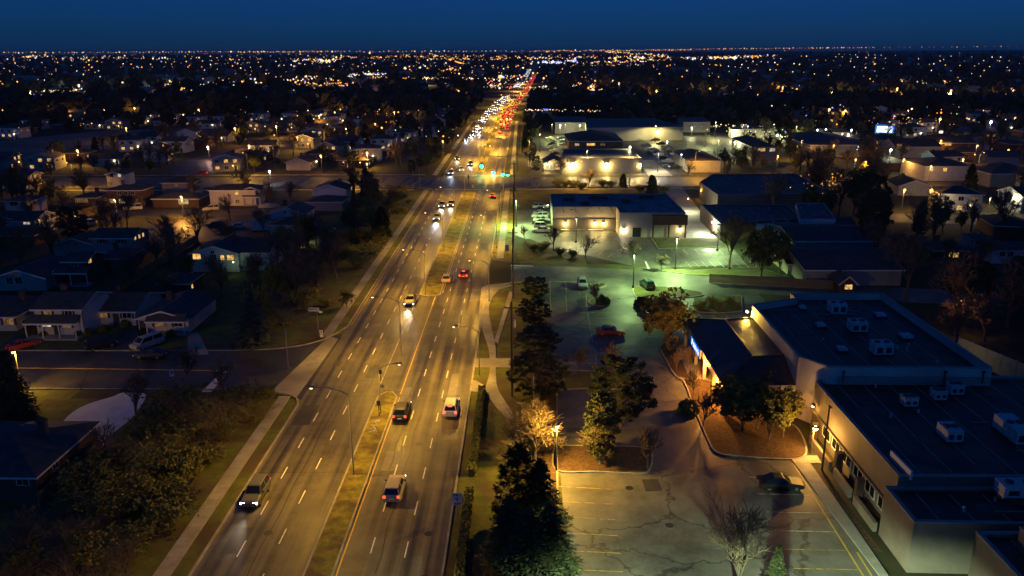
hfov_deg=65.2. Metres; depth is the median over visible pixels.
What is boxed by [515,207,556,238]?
side lot
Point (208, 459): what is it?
shrub
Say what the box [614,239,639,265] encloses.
bare tree
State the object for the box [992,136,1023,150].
house
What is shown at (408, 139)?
pine tree
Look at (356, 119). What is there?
house
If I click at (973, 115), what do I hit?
house
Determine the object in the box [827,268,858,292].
garden shed
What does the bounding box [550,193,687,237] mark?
store building
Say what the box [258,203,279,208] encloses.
covered boat
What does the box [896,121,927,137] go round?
house
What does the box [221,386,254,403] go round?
shrub
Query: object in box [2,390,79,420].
lawn
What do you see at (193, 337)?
driveway
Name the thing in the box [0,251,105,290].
two storey house
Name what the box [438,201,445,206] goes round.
car
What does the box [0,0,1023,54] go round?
sky
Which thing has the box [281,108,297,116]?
house
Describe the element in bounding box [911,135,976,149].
townhouse row
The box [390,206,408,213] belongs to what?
shrub
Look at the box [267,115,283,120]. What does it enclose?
house
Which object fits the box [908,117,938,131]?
house
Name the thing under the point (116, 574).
shrub
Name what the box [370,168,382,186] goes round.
bare tree
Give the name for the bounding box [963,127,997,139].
house
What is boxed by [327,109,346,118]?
house
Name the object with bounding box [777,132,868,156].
depot
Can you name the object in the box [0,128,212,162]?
park field
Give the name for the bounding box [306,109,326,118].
house
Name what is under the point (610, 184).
shrub
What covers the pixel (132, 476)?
shrub
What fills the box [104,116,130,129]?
house
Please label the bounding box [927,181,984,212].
house
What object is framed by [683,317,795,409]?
canopy pavilion
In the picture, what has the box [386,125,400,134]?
house
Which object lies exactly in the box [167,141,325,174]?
crescent
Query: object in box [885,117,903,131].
house
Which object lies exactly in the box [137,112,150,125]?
house
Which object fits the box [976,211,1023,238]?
house
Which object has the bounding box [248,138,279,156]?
house
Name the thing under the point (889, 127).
bare tree
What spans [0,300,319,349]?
front lawns
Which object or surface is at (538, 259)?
corner grass
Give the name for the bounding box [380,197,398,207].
shrub
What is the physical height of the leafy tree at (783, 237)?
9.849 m
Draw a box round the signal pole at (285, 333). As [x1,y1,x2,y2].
[284,328,288,368]
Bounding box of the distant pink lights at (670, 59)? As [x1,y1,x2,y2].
[91,47,983,120]
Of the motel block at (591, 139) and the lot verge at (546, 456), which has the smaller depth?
the lot verge at (546, 456)
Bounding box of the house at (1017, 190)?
[996,186,1023,213]
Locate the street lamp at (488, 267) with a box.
[468,259,489,300]
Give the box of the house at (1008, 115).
[999,112,1017,118]
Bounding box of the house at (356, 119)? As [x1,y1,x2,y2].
[343,114,361,128]
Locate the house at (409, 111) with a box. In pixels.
[405,109,425,114]
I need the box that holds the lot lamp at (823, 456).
[821,405,831,470]
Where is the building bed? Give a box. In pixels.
[814,468,882,552]
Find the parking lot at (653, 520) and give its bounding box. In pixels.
[544,281,878,575]
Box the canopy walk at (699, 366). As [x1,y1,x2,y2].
[673,341,707,379]
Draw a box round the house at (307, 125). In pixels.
[295,122,322,128]
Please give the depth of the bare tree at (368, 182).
228.19 m
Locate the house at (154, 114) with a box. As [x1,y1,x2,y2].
[144,110,159,118]
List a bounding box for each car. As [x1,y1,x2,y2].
[4,338,40,351]
[81,218,96,225]
[83,336,117,350]
[123,203,142,209]
[129,331,164,349]
[132,347,167,358]
[195,171,207,174]
[202,204,219,210]
[206,221,223,226]
[231,222,246,228]
[240,474,270,506]
[382,475,405,501]
[392,402,411,420]
[404,294,416,304]
[433,212,440,220]
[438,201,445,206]
[442,274,451,282]
[443,398,459,416]
[447,200,454,205]
[459,269,468,277]
[531,206,547,210]
[531,211,547,217]
[531,219,549,223]
[532,202,548,207]
[532,226,549,232]
[533,209,549,214]
[533,216,550,220]
[534,221,551,227]
[577,276,587,288]
[596,325,625,335]
[639,278,654,288]
[656,155,667,158]
[661,159,673,161]
[668,164,679,167]
[756,472,805,491]
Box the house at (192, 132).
[176,125,201,138]
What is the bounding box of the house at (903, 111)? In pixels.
[895,108,909,114]
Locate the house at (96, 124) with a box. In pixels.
[83,119,106,128]
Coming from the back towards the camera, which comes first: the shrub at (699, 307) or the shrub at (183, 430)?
the shrub at (699, 307)
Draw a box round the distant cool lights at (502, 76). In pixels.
[35,54,944,135]
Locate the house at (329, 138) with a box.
[326,134,346,140]
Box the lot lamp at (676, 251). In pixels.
[674,237,678,268]
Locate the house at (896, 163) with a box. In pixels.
[876,153,901,170]
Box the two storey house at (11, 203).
[2,190,47,210]
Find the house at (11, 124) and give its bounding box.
[0,121,23,126]
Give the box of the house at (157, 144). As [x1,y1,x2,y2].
[142,141,173,161]
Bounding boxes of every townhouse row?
[881,139,942,157]
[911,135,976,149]
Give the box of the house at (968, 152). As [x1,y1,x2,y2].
[942,144,978,159]
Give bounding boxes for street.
[0,335,341,398]
[44,177,982,187]
[93,208,340,216]
[765,161,791,173]
[876,213,1023,223]
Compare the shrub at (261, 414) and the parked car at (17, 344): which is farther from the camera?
the parked car at (17, 344)
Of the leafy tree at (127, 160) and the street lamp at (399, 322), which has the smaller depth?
the street lamp at (399, 322)
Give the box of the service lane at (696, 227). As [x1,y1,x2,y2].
[666,187,715,237]
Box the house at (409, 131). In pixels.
[392,126,418,142]
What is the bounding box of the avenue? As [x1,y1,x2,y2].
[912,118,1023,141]
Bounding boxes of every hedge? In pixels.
[453,486,473,575]
[467,385,485,476]
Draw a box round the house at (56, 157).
[24,149,66,170]
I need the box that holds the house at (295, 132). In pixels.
[288,126,306,136]
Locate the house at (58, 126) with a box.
[51,121,66,129]
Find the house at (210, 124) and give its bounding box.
[196,118,220,128]
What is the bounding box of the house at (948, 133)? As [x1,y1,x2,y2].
[932,131,951,134]
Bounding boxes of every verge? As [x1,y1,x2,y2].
[0,399,300,575]
[443,283,565,575]
[534,372,555,487]
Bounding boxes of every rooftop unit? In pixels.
[825,300,847,313]
[845,318,868,332]
[867,339,894,356]
[898,393,919,407]
[927,387,948,401]
[934,421,964,443]
[945,381,965,395]
[990,413,1023,445]
[991,477,1023,499]
[1017,526,1023,550]
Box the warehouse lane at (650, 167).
[641,160,671,175]
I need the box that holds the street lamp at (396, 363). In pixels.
[378,362,401,412]
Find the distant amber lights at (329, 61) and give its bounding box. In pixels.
[0,47,1013,187]
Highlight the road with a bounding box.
[191,55,536,575]
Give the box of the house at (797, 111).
[794,106,806,114]
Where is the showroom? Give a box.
[542,154,559,171]
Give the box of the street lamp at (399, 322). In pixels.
[370,296,401,355]
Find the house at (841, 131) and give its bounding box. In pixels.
[816,126,848,136]
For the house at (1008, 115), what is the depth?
462.32 m
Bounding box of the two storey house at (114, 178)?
[104,168,134,186]
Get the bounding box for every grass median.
[304,392,395,575]
[421,192,473,295]
[477,102,511,171]
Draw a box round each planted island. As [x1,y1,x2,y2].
[554,445,650,471]
[558,371,625,387]
[590,299,604,304]
[633,286,702,297]
[652,238,730,247]
[652,267,784,275]
[660,341,686,377]
[679,379,805,457]
[694,296,741,311]
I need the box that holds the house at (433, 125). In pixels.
[420,123,438,136]
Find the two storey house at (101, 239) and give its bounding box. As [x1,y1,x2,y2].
[53,228,150,255]
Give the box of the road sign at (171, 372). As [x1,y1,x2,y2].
[169,369,173,379]
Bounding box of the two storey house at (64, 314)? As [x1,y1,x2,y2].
[22,283,112,340]
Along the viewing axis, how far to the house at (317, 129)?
406.03 m
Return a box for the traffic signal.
[472,155,513,175]
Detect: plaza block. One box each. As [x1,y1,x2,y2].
[751,293,992,423]
[808,376,1023,531]
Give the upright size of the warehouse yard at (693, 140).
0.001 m
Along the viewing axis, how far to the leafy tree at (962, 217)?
199.37 m
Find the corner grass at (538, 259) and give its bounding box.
[516,251,642,269]
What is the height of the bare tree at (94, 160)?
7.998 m
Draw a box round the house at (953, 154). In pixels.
[919,148,964,161]
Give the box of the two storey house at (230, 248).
[188,234,282,271]
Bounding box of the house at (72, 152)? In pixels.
[62,145,97,159]
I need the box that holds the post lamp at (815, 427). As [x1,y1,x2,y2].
[810,425,819,453]
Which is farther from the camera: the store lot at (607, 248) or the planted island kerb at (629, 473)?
the store lot at (607, 248)
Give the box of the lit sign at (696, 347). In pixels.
[691,335,701,358]
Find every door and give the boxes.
[53,325,60,334]
[112,314,119,324]
[139,321,145,329]
[632,228,640,236]
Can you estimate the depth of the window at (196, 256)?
165.40 m
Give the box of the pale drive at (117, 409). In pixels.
[64,392,145,451]
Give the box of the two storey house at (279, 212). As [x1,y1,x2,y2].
[248,200,314,229]
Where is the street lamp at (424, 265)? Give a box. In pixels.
[401,248,425,293]
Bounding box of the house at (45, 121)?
[20,115,49,128]
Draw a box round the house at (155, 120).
[152,117,178,125]
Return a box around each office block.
[672,149,721,171]
[731,135,778,160]
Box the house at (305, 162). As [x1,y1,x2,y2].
[285,153,318,169]
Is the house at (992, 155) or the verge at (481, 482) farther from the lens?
the house at (992, 155)
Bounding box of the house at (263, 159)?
[240,147,272,162]
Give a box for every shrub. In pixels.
[0,501,46,565]
[0,517,53,569]
[0,536,45,573]
[0,552,51,575]
[2,511,94,550]
[10,518,61,544]
[23,556,83,575]
[27,327,37,334]
[33,544,84,573]
[38,331,48,335]
[39,498,114,538]
[39,519,87,547]
[47,450,122,497]
[48,461,110,492]
[49,512,109,540]
[51,472,111,502]
[57,466,135,507]
[59,461,166,515]
[60,521,104,550]
[62,556,107,575]
[67,527,127,569]
[69,483,135,519]
[72,497,129,529]
[73,331,83,335]
[74,472,137,500]
[78,470,159,514]
[80,560,149,575]
[82,442,141,469]
[83,328,93,336]
[95,518,168,553]
[96,464,132,479]
[97,547,136,568]
[98,325,109,332]
[100,475,156,505]
[110,443,166,474]
[110,532,152,562]
[115,427,192,467]
[115,469,139,484]
[115,493,137,514]
[120,319,130,327]
[121,470,143,484]
[124,401,184,424]
[124,422,154,440]
[124,439,193,478]
[127,474,194,505]
[131,481,200,528]
[132,410,175,425]
[137,410,192,439]
[138,328,148,335]
[138,378,208,403]
[138,471,187,497]
[139,432,189,452]
[142,411,206,443]
[143,389,202,419]
[144,440,198,463]
[148,478,198,505]
[149,444,214,480]
[150,423,192,444]
[155,401,221,429]
[156,409,200,439]
[157,427,198,445]
[158,436,201,450]
[162,472,219,505]
[164,329,175,337]
[168,456,205,479]
[179,390,230,419]
[180,437,215,463]
[183,423,226,446]
[185,401,251,437]
[185,435,228,453]
[190,397,230,418]
[190,398,235,419]
[195,412,220,427]
[196,407,227,424]
[199,445,231,464]
[201,414,239,434]
[206,384,232,401]
[206,425,237,442]
[216,378,276,404]
[219,389,261,412]
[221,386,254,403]
[227,391,285,420]
[227,399,253,416]
[231,396,265,410]
[232,408,261,425]
[233,276,270,291]
[248,403,270,415]
[252,386,278,401]
[262,319,280,327]
[263,298,315,325]
[287,286,321,304]
[296,301,315,310]
[316,296,336,306]
[339,247,351,259]
[340,251,375,267]
[352,240,386,255]
[356,226,387,241]
[372,234,389,244]
[376,193,384,200]
[380,181,406,188]
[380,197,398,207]
[386,190,406,196]
[387,184,412,192]
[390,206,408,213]
[395,193,407,199]
[444,148,453,153]
[488,401,527,426]
[488,439,513,463]
[490,414,522,438]
[494,429,537,449]
[503,395,543,422]
[507,415,547,442]
[521,430,563,452]
[527,243,537,250]
[534,243,547,251]
[550,179,562,186]
[552,246,568,254]
[560,179,572,186]
[566,248,581,256]
[567,179,580,187]
[575,181,587,188]
[595,179,607,186]
[596,294,610,305]
[605,180,615,187]
[631,184,646,191]
[633,295,650,308]
[659,185,670,192]
[677,398,700,416]
[690,301,706,310]
[699,297,711,305]
[704,295,721,304]
[710,303,723,310]
[711,299,727,306]
[721,296,735,303]
[730,298,744,306]
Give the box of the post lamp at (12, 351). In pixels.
[10,350,19,373]
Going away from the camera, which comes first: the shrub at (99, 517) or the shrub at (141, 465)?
the shrub at (99, 517)
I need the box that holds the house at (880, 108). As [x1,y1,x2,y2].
[873,103,887,112]
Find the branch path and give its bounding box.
[494,291,511,343]
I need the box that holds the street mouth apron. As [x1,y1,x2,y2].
[272,337,338,396]
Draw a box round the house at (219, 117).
[212,112,236,124]
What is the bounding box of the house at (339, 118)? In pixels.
[323,111,343,123]
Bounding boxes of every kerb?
[18,350,130,350]
[28,388,80,388]
[43,176,412,178]
[56,187,111,187]
[82,388,298,575]
[131,187,432,350]
[302,391,397,575]
[419,192,474,296]
[441,281,523,575]
[444,109,487,173]
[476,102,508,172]
[491,186,608,262]
[504,100,522,171]
[533,372,558,535]
[552,444,652,474]
[556,370,628,389]
[589,298,609,306]
[632,286,703,298]
[643,267,788,276]
[651,238,730,248]
[659,340,687,377]
[676,378,806,459]
[693,296,742,313]
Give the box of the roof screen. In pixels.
[889,450,913,479]
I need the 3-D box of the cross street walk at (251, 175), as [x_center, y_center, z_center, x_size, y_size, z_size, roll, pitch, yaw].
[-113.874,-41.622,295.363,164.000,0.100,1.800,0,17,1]
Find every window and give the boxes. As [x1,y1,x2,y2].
[2,318,14,324]
[5,277,13,283]
[9,202,18,205]
[14,277,22,283]
[16,480,29,485]
[43,311,51,314]
[52,461,59,471]
[61,325,71,327]
[99,239,105,243]
[100,313,107,317]
[110,260,116,264]
[117,239,123,243]
[122,313,131,317]
[154,323,163,326]
[174,323,182,326]
[178,200,188,203]
[192,253,201,259]
[226,255,233,259]
[822,425,830,442]
[831,437,840,450]
[843,451,851,469]
[844,284,852,289]
[852,464,862,476]
[864,478,875,500]
[877,494,882,510]
[958,196,963,200]
[999,252,1005,256]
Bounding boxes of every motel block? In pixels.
[564,130,623,147]
[900,157,970,180]
[968,162,1023,186]
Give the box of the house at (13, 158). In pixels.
[0,151,21,169]
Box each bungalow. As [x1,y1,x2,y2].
[0,221,54,245]
[0,289,40,330]
[0,418,100,500]
[72,187,107,205]
[98,284,164,324]
[103,242,144,269]
[133,288,217,335]
[150,187,209,207]
[155,273,204,293]
[267,216,318,233]
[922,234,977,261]
[960,233,1023,263]
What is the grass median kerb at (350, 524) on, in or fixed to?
on the road
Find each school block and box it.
[698,173,830,210]
[700,204,797,240]
[756,219,798,237]
[788,203,835,223]
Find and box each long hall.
[770,224,873,246]
[773,244,905,285]
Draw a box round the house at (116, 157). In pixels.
[89,150,130,166]
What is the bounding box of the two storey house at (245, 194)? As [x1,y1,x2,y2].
[207,179,264,205]
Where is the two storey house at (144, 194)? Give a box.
[104,180,154,205]
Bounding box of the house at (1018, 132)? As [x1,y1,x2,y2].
[1011,128,1023,136]
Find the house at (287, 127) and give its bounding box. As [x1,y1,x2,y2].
[266,118,292,132]
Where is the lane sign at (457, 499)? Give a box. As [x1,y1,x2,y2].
[452,493,461,514]
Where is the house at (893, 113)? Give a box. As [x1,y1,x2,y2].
[886,109,904,118]
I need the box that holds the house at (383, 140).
[370,132,396,150]
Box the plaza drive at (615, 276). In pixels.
[511,265,954,304]
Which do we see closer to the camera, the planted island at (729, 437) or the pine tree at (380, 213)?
the planted island at (729, 437)
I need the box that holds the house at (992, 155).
[974,147,1021,165]
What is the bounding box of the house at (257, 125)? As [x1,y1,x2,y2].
[247,118,266,132]
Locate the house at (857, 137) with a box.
[846,131,864,140]
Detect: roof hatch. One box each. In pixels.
[797,305,806,310]
[814,322,826,328]
[834,345,848,352]
[872,312,887,318]
[897,332,914,339]
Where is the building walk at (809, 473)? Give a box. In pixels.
[791,459,887,575]
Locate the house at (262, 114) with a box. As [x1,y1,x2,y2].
[247,109,270,120]
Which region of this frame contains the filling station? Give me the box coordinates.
[532,110,551,119]
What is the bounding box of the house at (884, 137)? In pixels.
[863,133,896,151]
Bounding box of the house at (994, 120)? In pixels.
[985,116,1014,131]
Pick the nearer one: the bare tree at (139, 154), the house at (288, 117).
the bare tree at (139, 154)
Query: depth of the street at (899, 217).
214.79 m
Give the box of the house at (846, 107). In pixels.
[837,105,849,114]
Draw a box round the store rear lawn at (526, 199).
[515,188,660,209]
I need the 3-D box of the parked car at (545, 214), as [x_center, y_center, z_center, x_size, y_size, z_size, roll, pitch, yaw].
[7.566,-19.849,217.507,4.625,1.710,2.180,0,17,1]
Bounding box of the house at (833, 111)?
[826,107,845,114]
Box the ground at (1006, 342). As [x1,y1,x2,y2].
[0,50,1023,575]
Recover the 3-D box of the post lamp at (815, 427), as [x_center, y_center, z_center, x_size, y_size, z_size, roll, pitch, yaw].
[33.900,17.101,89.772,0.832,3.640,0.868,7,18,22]
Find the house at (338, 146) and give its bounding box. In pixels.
[313,138,347,156]
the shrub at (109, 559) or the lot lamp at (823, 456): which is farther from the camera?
the lot lamp at (823, 456)
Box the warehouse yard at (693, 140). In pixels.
[527,132,750,174]
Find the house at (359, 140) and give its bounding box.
[333,134,364,152]
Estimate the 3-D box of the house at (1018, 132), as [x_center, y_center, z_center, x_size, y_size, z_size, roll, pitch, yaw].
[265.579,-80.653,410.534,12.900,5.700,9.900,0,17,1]
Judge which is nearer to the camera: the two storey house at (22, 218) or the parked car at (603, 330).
the parked car at (603, 330)
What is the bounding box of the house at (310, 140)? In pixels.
[293,131,320,148]
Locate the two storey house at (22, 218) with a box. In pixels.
[0,211,56,229]
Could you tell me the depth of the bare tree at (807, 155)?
299.52 m
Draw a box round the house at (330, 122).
[314,118,336,126]
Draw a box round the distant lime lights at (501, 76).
[43,54,926,133]
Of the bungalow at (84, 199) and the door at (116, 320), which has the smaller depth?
the door at (116, 320)
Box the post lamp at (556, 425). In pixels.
[555,424,558,469]
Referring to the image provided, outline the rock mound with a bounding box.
[369,419,380,432]
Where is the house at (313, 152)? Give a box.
[303,146,336,160]
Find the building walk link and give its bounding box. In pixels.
[793,455,820,463]
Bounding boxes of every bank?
[220,188,434,334]
[491,188,515,260]
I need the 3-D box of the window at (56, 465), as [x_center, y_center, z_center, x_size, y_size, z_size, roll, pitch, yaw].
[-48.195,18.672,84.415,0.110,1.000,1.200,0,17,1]
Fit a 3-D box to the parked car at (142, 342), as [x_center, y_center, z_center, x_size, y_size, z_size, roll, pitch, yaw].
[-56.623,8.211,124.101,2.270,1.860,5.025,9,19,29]
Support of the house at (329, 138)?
on the ground at (1006, 342)
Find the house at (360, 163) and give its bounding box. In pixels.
[336,152,374,167]
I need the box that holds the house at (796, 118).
[792,113,806,121]
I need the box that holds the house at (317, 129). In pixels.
[302,125,325,140]
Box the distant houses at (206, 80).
[0,55,1023,108]
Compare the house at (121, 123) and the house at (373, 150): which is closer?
the house at (373, 150)
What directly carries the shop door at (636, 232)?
in the store building
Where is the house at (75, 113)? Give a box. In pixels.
[67,109,85,118]
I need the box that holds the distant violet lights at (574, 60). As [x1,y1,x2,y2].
[71,55,894,126]
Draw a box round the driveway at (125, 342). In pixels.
[97,332,138,353]
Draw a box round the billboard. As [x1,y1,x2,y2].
[875,125,893,134]
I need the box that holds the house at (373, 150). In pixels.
[352,141,382,160]
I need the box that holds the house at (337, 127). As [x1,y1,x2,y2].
[329,123,344,131]
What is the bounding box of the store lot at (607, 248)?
[532,230,756,267]
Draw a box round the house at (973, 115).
[965,109,990,122]
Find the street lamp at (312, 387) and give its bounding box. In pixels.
[308,386,354,474]
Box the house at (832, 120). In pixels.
[830,115,837,127]
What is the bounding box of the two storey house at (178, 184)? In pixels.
[159,177,202,193]
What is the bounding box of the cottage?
[309,227,335,244]
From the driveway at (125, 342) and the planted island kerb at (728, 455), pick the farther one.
the driveway at (125, 342)
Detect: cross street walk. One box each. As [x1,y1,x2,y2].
[6,189,413,190]
[43,174,425,175]
[517,188,698,189]
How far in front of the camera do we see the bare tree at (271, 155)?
315.97 m
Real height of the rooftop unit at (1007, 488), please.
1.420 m
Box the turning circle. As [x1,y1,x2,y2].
[144,217,255,242]
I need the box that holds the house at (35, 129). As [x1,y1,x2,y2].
[23,123,38,133]
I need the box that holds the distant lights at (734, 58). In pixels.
[3,46,1019,135]
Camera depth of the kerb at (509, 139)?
390.06 m
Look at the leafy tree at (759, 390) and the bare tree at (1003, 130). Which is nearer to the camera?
the leafy tree at (759, 390)
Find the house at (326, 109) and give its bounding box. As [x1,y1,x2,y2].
[318,107,331,114]
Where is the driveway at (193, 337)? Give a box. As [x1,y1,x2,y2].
[188,332,208,354]
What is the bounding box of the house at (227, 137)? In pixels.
[207,130,234,141]
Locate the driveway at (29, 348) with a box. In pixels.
[11,344,38,353]
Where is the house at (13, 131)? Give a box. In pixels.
[0,122,30,137]
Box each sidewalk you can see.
[153,396,290,575]
[323,189,428,336]
[432,121,473,174]
[479,284,514,449]
[496,188,509,258]
[510,121,517,174]
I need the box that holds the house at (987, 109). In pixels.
[975,105,992,112]
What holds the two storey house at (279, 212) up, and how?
on the ground at (1006, 342)
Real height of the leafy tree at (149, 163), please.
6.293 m
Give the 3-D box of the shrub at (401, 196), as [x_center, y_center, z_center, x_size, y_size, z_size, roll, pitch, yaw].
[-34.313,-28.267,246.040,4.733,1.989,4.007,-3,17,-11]
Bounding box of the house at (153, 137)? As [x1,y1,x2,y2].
[136,130,167,144]
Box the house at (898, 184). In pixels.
[887,173,931,195]
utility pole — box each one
[504,301,518,396]
[508,228,517,297]
[510,187,516,236]
[511,161,516,205]
[515,136,519,171]
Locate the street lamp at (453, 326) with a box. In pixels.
[451,325,479,374]
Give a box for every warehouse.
[552,117,585,133]
[560,148,641,173]
[585,118,682,140]
[677,117,709,131]
[728,126,776,137]
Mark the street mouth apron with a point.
(296, 380)
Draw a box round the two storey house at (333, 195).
[305,178,352,210]
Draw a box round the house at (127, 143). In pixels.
[117,133,148,151]
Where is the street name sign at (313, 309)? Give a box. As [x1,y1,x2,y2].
[308,308,321,334]
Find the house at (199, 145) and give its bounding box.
[194,137,216,147]
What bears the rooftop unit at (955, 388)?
on the plaza block at (870, 427)
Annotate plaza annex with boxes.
[878,486,1023,573]
[968,531,1023,575]
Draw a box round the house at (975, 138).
[967,132,989,150]
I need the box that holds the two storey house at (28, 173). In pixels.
[0,171,44,191]
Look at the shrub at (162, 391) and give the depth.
103.67 m
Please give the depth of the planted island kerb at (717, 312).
139.19 m
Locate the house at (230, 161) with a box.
[210,149,244,171]
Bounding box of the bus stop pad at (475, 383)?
[471,380,482,391]
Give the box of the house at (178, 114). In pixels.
[171,110,185,118]
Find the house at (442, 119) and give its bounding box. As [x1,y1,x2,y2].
[435,114,445,128]
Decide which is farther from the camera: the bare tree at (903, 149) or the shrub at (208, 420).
the bare tree at (903, 149)
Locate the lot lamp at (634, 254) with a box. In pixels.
[632,253,636,287]
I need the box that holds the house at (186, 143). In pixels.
[159,134,194,152]
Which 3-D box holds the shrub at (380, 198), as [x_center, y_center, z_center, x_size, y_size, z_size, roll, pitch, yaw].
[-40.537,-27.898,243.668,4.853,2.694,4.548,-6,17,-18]
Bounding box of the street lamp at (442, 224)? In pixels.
[424,212,443,249]
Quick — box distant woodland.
[0,50,1023,136]
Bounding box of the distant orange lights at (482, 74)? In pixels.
[2,46,1015,184]
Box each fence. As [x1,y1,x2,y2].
[709,274,832,288]
[958,336,1023,375]
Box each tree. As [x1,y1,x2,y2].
[0,174,8,200]
[0,222,49,264]
[0,350,40,420]
[1,164,23,181]
[6,172,35,195]
[15,197,36,210]
[25,208,65,254]
[26,172,45,194]
[37,178,56,206]
[39,160,54,183]
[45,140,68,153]
[47,183,76,211]
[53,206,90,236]
[55,206,105,220]
[66,152,84,168]
[66,165,90,193]
[71,139,81,147]
[72,175,90,189]
[82,417,127,459]
[84,151,99,170]
[87,196,108,211]
[88,193,118,227]
[90,136,99,151]
[92,213,107,227]
[97,133,107,150]
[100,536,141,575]
[102,159,115,171]
[102,211,131,227]
[106,130,121,152]
[108,191,138,227]
[118,363,151,421]
[119,160,130,168]
[120,155,133,167]
[130,145,144,166]
[139,142,163,158]
[141,229,164,258]
[144,157,154,173]
[145,213,177,236]
[153,122,183,137]
[153,146,165,168]
[154,223,191,272]
[155,217,176,244]
[159,142,176,164]
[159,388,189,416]
[165,150,176,164]
[168,342,200,383]
[172,142,181,156]
[179,207,216,243]
[181,117,200,127]
[186,173,202,191]
[196,130,209,150]
[198,133,208,147]
[201,253,223,279]
[206,257,236,298]
[206,357,235,389]
[207,215,237,235]
[210,132,220,148]
[211,125,224,146]
[218,193,232,219]
[227,168,253,183]
[228,289,275,351]
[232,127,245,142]
[236,249,266,286]
[240,283,271,313]
[241,251,280,281]
[242,127,248,135]
[242,148,254,157]
[246,225,309,264]
[248,154,260,171]
[250,143,266,166]
[252,207,270,236]
[255,179,280,202]
[261,262,286,293]
[266,150,276,166]
[269,143,279,162]
[269,228,288,264]
[270,216,319,260]
[271,156,281,168]
[273,240,319,304]
[277,259,304,300]
[284,181,303,201]
[285,133,299,155]
[287,115,305,134]
[289,211,326,245]
[293,214,314,233]
[297,223,314,245]
[304,263,326,297]
[307,240,329,268]
[316,142,331,163]
[316,227,350,267]
[319,238,345,279]
[332,153,341,167]
[337,119,354,135]
[337,289,356,306]
[338,204,360,229]
[343,165,361,190]
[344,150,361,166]
[344,212,360,228]
[344,227,358,246]
[347,138,356,149]
[347,171,358,187]
[349,188,360,211]
[350,190,365,211]
[350,234,361,244]
[354,126,361,135]
[355,172,385,206]
[359,168,372,197]
[361,123,369,141]
[364,127,375,137]
[367,122,379,133]
[369,185,379,197]
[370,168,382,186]
[371,206,391,236]
[375,127,385,135]
[383,207,390,219]
[385,141,399,165]
[386,143,408,163]
[386,193,398,207]
[398,129,406,143]
[404,133,425,160]
[405,138,412,151]
[407,160,416,171]
[416,154,423,167]
[417,114,431,136]
[422,125,433,138]
[423,153,431,170]
[426,140,432,151]
[431,145,443,156]
[434,137,439,144]
[435,121,445,136]
[440,131,451,144]
[473,497,521,574]
[487,508,567,575]
[488,439,542,522]
[505,347,570,396]
[510,392,565,458]
[513,323,563,358]
[514,296,551,324]
[515,502,584,575]
[518,276,549,297]
[520,225,528,238]
[520,457,573,532]
[521,138,528,152]
[522,129,530,137]
[523,108,529,114]
[526,152,534,164]
[528,142,536,155]
[529,125,535,136]
[531,155,541,170]
[543,225,562,248]
[548,119,553,129]
[557,156,568,174]
[568,346,589,372]
[577,235,601,257]
[577,414,618,464]
[581,391,621,461]
[584,171,595,187]
[586,353,657,426]
[589,281,601,303]
[596,366,618,388]
[598,341,626,373]
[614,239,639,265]
[619,174,627,187]
[637,286,700,350]
[637,424,663,468]
[645,175,658,192]
[653,254,669,269]
[670,348,681,370]
[681,346,697,366]
[684,159,695,175]
[685,367,701,394]
[691,391,720,425]
[701,484,774,575]
[707,209,757,269]
[707,371,745,420]
[716,376,770,432]
[717,147,732,167]
[721,156,734,169]
[722,162,732,173]
[732,148,740,165]
[735,149,747,163]
[735,154,748,173]
[736,145,748,155]
[740,366,776,428]
[741,129,752,135]
[741,227,786,276]
[744,224,767,265]
[746,145,768,171]
[757,384,794,440]
[758,117,773,138]
[759,157,768,169]
[760,171,795,203]
[763,132,774,143]
[763,544,787,575]
[769,225,795,272]
[773,137,784,154]
[773,386,806,437]
[774,126,785,137]
[780,127,796,154]
[784,141,797,161]
[791,145,806,171]
[791,156,801,171]
[794,122,800,132]
[795,122,814,131]
[797,156,837,187]
[798,186,821,202]
[802,119,815,131]
[802,162,818,179]
[803,151,829,181]
[804,149,813,165]
[805,145,827,158]
[809,145,824,162]
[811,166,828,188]
[818,187,841,209]
[822,173,860,216]
[823,146,829,155]
[826,139,840,152]
[826,149,835,160]
[832,168,847,189]
[838,148,860,172]
[846,165,875,214]
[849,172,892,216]
[851,153,880,170]
[853,134,896,169]
[853,141,888,167]
[854,187,894,239]
[856,130,872,138]
[862,137,887,167]
[862,142,885,163]
[866,151,892,177]
[875,166,892,183]
[877,228,943,298]
[880,121,896,134]
[884,227,926,279]
[886,122,909,138]
[894,142,910,158]
[904,189,951,234]
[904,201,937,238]
[905,126,913,136]
[911,201,928,235]
[924,248,985,306]
[925,206,952,239]
[930,199,956,232]
[931,288,987,341]
[938,236,964,268]
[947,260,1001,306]
[953,210,968,227]
[955,232,1003,266]
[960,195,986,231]
[961,164,978,190]
[965,286,1007,341]
[977,132,998,149]
[981,127,1003,149]
[987,185,1023,223]
[987,253,1023,327]
[989,119,1014,138]
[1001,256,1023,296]
[1010,166,1023,185]
[1014,141,1023,157]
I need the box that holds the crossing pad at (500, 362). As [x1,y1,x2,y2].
[473,358,509,367]
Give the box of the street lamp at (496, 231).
[480,214,496,247]
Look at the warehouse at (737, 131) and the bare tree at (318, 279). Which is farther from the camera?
the warehouse at (737, 131)
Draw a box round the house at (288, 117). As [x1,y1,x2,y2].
[284,114,301,128]
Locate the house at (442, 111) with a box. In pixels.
[437,106,453,115]
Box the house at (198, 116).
[186,112,207,125]

